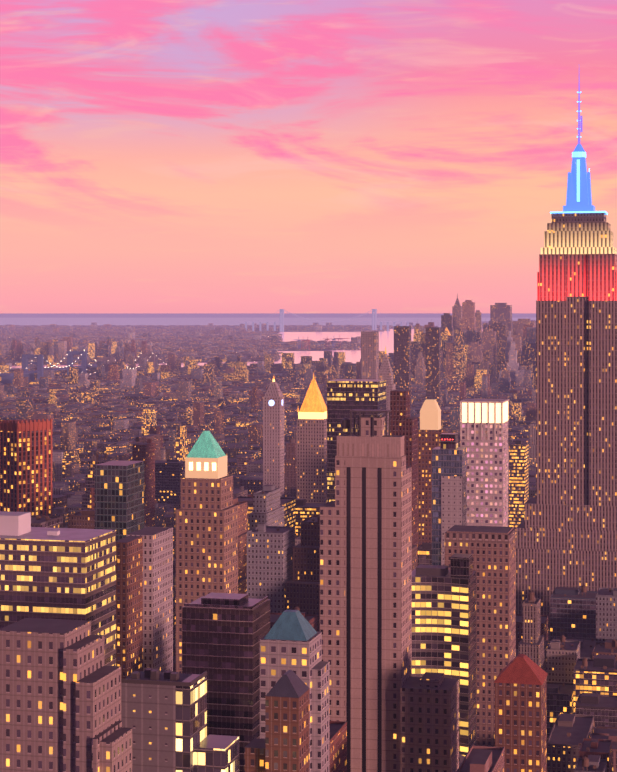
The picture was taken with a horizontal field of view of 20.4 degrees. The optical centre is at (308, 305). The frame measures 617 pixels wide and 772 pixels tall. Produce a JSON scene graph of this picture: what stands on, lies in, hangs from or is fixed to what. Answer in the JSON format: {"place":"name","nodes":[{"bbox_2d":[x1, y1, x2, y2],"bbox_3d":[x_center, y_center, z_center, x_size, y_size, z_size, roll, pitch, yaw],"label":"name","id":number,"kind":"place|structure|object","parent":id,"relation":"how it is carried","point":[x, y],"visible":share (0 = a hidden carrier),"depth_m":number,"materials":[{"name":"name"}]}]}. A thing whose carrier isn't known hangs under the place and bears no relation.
{"place":"outdoors","nodes":[
{"label":"outdoors","id":0,"kind":"place"},
{"bbox_2d":[0,618,131,771],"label":"building","id":1,"kind":"structure","parent":0,"point":[60,695],"depth_m":401.78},
{"bbox_2d":[12,361,277,368],"bbox_3d":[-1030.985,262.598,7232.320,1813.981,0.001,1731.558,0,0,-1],"label":"river water","id":2,"kind":"structure","parent":0,"point":[202,364],"depth_m":7564.02,"materials":[{"name":"purple"}]},
{"bbox_2d":[121,668,238,771],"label":"building","id":3,"kind":"structure","parent":0,"point":[164,716],"depth_m":427.94,"materials":[{"name":"grey concrete"}]},
{"bbox_2d":[157,342,330,350],"bbox_3d":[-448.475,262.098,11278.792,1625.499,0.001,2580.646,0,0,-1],"label":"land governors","id":4,"kind":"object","parent":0,"point":[278,350],"visible":0.17,"depth_m":10091.10,"materials":[{"name":"purple"}]},
{"bbox_2d":[135,327,362,331],"bbox_3d":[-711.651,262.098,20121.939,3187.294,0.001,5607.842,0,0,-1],"label":"bay ridge","id":5,"kind":"structure","parent":0,"point":[300,331],"depth_m":17592.76,"materials":[{"name":"purple"}]},
{"bbox_2d":[0,318,535,326],"bbox_3d":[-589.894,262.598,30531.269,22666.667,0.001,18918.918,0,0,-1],"label":"shoreline","id":6,"kind":"structure","parent":0,"point":[161,321],"depth_m":28955.41,"materials":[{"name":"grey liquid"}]},
{"bbox_2d":[245,309,415,331],"bbox_3d":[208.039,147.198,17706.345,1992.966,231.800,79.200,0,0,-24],"label":"suspension bridge","id":7,"kind":"structure","parent":6,"relation":"on","point":[374,321],"depth_m":17878.72,"materials":[{"name":"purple metal"}]},
{"bbox_2d":[0,314,535,317],"bbox_3d":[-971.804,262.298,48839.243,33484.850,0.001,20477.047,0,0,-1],"label":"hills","id":8,"kind":"structure","parent":0,"point":[232,316],"depth_m":47077.48,"materials":[{"name":"purple"}]},
{"bbox_2d":[0,313,535,364],"bbox_3d":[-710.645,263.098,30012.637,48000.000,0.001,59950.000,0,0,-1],"label":"sea","id":9,"kind":"structure","parent":0,"point":[231,313],"depth_m":59715.67,"materials":[{"name":"purple"}]},
{"bbox_2d":[0,419,51,515],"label":"building","id":10,"kind":"structure","parent":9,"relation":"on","point":[26,460],"depth_m":1401.44,"materials":[{"name":"red brick"}]},
{"bbox_2d":[0,350,96,384],"bbox_3d":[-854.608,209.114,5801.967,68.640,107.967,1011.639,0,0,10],"label":"bridge","id":11,"kind":"structure","parent":9,"relation":"on","point":[39,371],"depth_m":5574.56,"materials":[{"name":"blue metal"}]},
{"bbox_2d":[0,511,115,665],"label":"glass slab tower","id":12,"kind":"structure","parent":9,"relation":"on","point":[59,573],"depth_m":640.46,"materials":[{"name":"brown glass"}]},
{"bbox_2d":[95,460,143,540],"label":"office building","id":13,"kind":"structure","parent":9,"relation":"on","point":[119,496],"depth_m":947.04,"materials":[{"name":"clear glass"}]},
{"bbox_2d":[78,354,164,377],"bbox_3d":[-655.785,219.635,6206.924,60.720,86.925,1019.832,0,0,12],"label":"bridge","id":14,"kind":"structure","parent":9,"relation":"on","point":[112,359],"depth_m":5979.81,"materials":[{"name":"silver metal"}]},
{"bbox_2d":[116,536,142,678],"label":"building","id":15,"kind":"structure","parent":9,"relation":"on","point":[129,605],"depth_m":777.86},
{"bbox_2d":[127,527,172,672],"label":"building","id":16,"kind":"structure","parent":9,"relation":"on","point":[157,597],"depth_m":802.55,"materials":[{"name":"concrete"}]},
{"bbox_2d":[176,431,237,672],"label":"green roof tower","id":17,"kind":"structure","parent":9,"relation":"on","point":[206,537],"depth_m":850.08,"materials":[{"name":"beige brick"}]},
{"bbox_2d":[182,593,269,771],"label":"office building","id":18,"kind":"structure","parent":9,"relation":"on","point":[223,634],"depth_m":558.50,"materials":[{"name":"black glass"}]},
{"bbox_2d":[262,376,284,497],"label":"clock tower","id":19,"kind":"structure","parent":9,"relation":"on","point":[273,435],"depth_m":2098.96,"materials":[{"name":"white stone"}]},
{"bbox_2d":[244,670,309,771],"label":"building","id":20,"kind":"structure","parent":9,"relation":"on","point":[283,745],"depth_m":467.95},
{"bbox_2d":[260,610,329,771],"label":"building","id":21,"kind":"structure","parent":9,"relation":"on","point":[291,640],"depth_m":519.13,"materials":[{"name":"white stone"}]},
{"bbox_2d":[297,374,326,503],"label":"skyscraper","id":22,"kind":"structure","parent":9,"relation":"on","point":[312,452],"depth_m":1841.56,"materials":[{"name":"brown"}]},
{"bbox_2d":[332,339,335,347],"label":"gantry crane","id":23,"kind":"object","parent":9,"relation":"on","point":[333,343],"visible":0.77,"depth_m":10536.28,"materials":[{"name":"purple"}]},
{"bbox_2d":[327,379,385,502],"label":"office building","id":24,"kind":"structure","parent":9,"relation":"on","point":[345,397],"depth_m":1506.17,"materials":[{"name":"black glass"}]},
{"bbox_2d":[361,331,378,379],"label":"pale slab tower","id":25,"kind":"structure","parent":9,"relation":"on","point":[369,355],"depth_m":3003.52,"materials":[{"name":"concrete"}]},
{"bbox_2d":[378,347,395,434],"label":"skyscraper","id":26,"kind":"structure","parent":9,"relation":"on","point":[385,372],"depth_m":2405.53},
{"bbox_2d":[320,409,458,771],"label":"tower","id":27,"kind":"structure","parent":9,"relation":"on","point":[390,710],"depth_m":640.11,"materials":[{"name":"brown stone"}]},
{"bbox_2d":[394,326,410,416],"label":"skyscraper","id":28,"kind":"structure","parent":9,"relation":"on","point":[402,357],"depth_m":3405.81,"materials":[{"name":"grey concrete"}]},
{"bbox_2d":[388,390,417,565],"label":"skyscraper","id":29,"kind":"structure","parent":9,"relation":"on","point":[403,423],"depth_m":1102.35,"materials":[{"name":"brick"}]},
{"bbox_2d":[418,399,445,546],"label":"skyscraper","id":30,"kind":"structure","parent":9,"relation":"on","point":[430,430],"depth_m":1302.17,"materials":[{"name":"brown brick"}]},
{"bbox_2d":[426,327,440,408],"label":"skyscraper","id":31,"kind":"structure","parent":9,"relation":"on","point":[433,363],"depth_m":3607.54,"materials":[{"name":"grey concrete"}]},
{"bbox_2d":[412,554,475,755],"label":"office building","id":32,"kind":"structure","parent":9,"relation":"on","point":[443,619],"depth_m":804.24,"materials":[{"name":"yellow glass"}]},
{"bbox_2d":[441,313,453,342],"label":"downtown tower","id":33,"kind":"structure","parent":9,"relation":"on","point":[447,320],"depth_m":6318.62,"materials":[{"name":"stone"}]},
{"bbox_2d":[445,327,450,339],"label":"downtown tower","id":34,"kind":"structure","parent":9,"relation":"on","point":[449,335],"depth_m":6021.21,"materials":[{"name":"stone"}]},
{"bbox_2d":[432,433,466,565],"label":"blue glass tower","id":35,"kind":"structure","parent":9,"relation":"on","point":[449,483],"depth_m":900.46,"materials":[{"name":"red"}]},
{"bbox_2d":[452,294,461,342],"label":"downtown tower","id":36,"kind":"structure","parent":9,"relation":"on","point":[457,311],"depth_m":6418.15,"materials":[{"name":"stone"}]},
{"bbox_2d":[461,300,475,331],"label":"downtown tower","id":37,"kind":"structure","parent":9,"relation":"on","point":[468,317],"depth_m":6219.82,"materials":[{"name":"concrete"}]},
{"bbox_2d":[475,310,481,342],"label":"downtown tower","id":38,"kind":"structure","parent":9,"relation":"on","point":[478,320],"depth_m":6316.87,"materials":[{"name":"stone"}]},
{"bbox_2d":[445,525,515,746],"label":"skyscraper","id":39,"kind":"structure","parent":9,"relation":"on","point":[492,549],"depth_m":841.45,"materials":[{"name":"concrete"}]},
{"bbox_2d":[460,399,508,526],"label":"skyscraper","id":40,"kind":"structure","parent":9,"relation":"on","point":[484,431],"depth_m":951.61,"materials":[{"name":"beige"}]},
{"bbox_2d":[494,654,547,771],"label":"building","id":41,"kind":"structure","parent":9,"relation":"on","point":[520,681],"depth_m":600.50,"materials":[{"name":"red brick"}]},
{"bbox_2d":[0,320,616,771],"bbox_3d":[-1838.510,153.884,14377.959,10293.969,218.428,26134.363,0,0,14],"label":"city blocks","id":42,"kind":"structure","parent":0,"point":[158,420],"depth_m":2892.04,"materials":[{"name":"brown stone"}]},
{"bbox_2d":[0,0,616,312],"label":"sky","id":43,"kind":"structure","parent":0,"point":[157,156],"materials":[{"name":"pink"}]},
{"bbox_2d":[278,329,482,363],"bbox_3d":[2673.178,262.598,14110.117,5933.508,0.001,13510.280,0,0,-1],"label":"bay water","id":44,"kind":"structure","parent":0,"point":[386,339],"depth_m":13035.92,"materials":[{"name":"pink liquid"}]},
{"bbox_2d":[389,354,393,369],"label":"building","id":45,"kind":"structure","parent":0,"point":[391,360],"depth_m":6018.90,"materials":[{"name":"concrete"}]},
{"bbox_2d":[411,341,420,374],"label":"downtown tower","id":46,"kind":"structure","parent":0,"point":[415,346],"depth_m":6114.67,"materials":[{"name":"grey concrete"}]},
{"bbox_2d":[441,351,443,372],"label":"downtown tower","id":47,"kind":"structure","parent":0,"point":[442,360],"depth_m":5636.20,"materials":[{"name":"grey concrete"}]},
{"bbox_2d":[467,341,482,363],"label":"building","id":48,"kind":"structure","parent":0,"point":[474,353],"depth_m":5418.29,"materials":[{"name":"stone"}]},
{"bbox_2d":[481,329,496,378],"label":"downtown tower","id":49,"kind":"structure","parent":0,"point":[488,339],"depth_m":5519.87,"materials":[{"name":"concrete"}]},
{"bbox_2d":[488,323,507,371],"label":"downtown tower","id":50,"kind":"structure","parent":0,"point":[501,329],"depth_m":5619.85,"materials":[{"name":"grey concrete"}]},
{"bbox_2d":[489,303,512,336],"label":"downtown tower","id":51,"kind":"structure","parent":0,"point":[500,312],"depth_m":5827.52,"materials":[{"name":"metal"}]},
{"bbox_2d":[511,336,521,362],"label":"downtown tower","id":52,"kind":"structure","parent":0,"point":[518,343],"depth_m":5519.37,"materials":[{"name":"concrete"}]},
{"bbox_2d":[513,319,535,340],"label":"downtown tower","id":53,"kind":"structure","parent":0,"point":[518,327],"depth_m":5933.30,"materials":[{"name":"stone"}]},
{"bbox_2d":[521,343,535,388],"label":"downtown tower","id":54,"kind":"structure","parent":0,"point":[528,355],"depth_m":5325.40,"materials":[{"name":"grey concrete"}]},
{"bbox_2d":[516,78,616,627],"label":"skyscraper","id":55,"kind":"structure","parent":0,"point":[566,532],"depth_m":1253.66,"materials":[{"name":"stone"}]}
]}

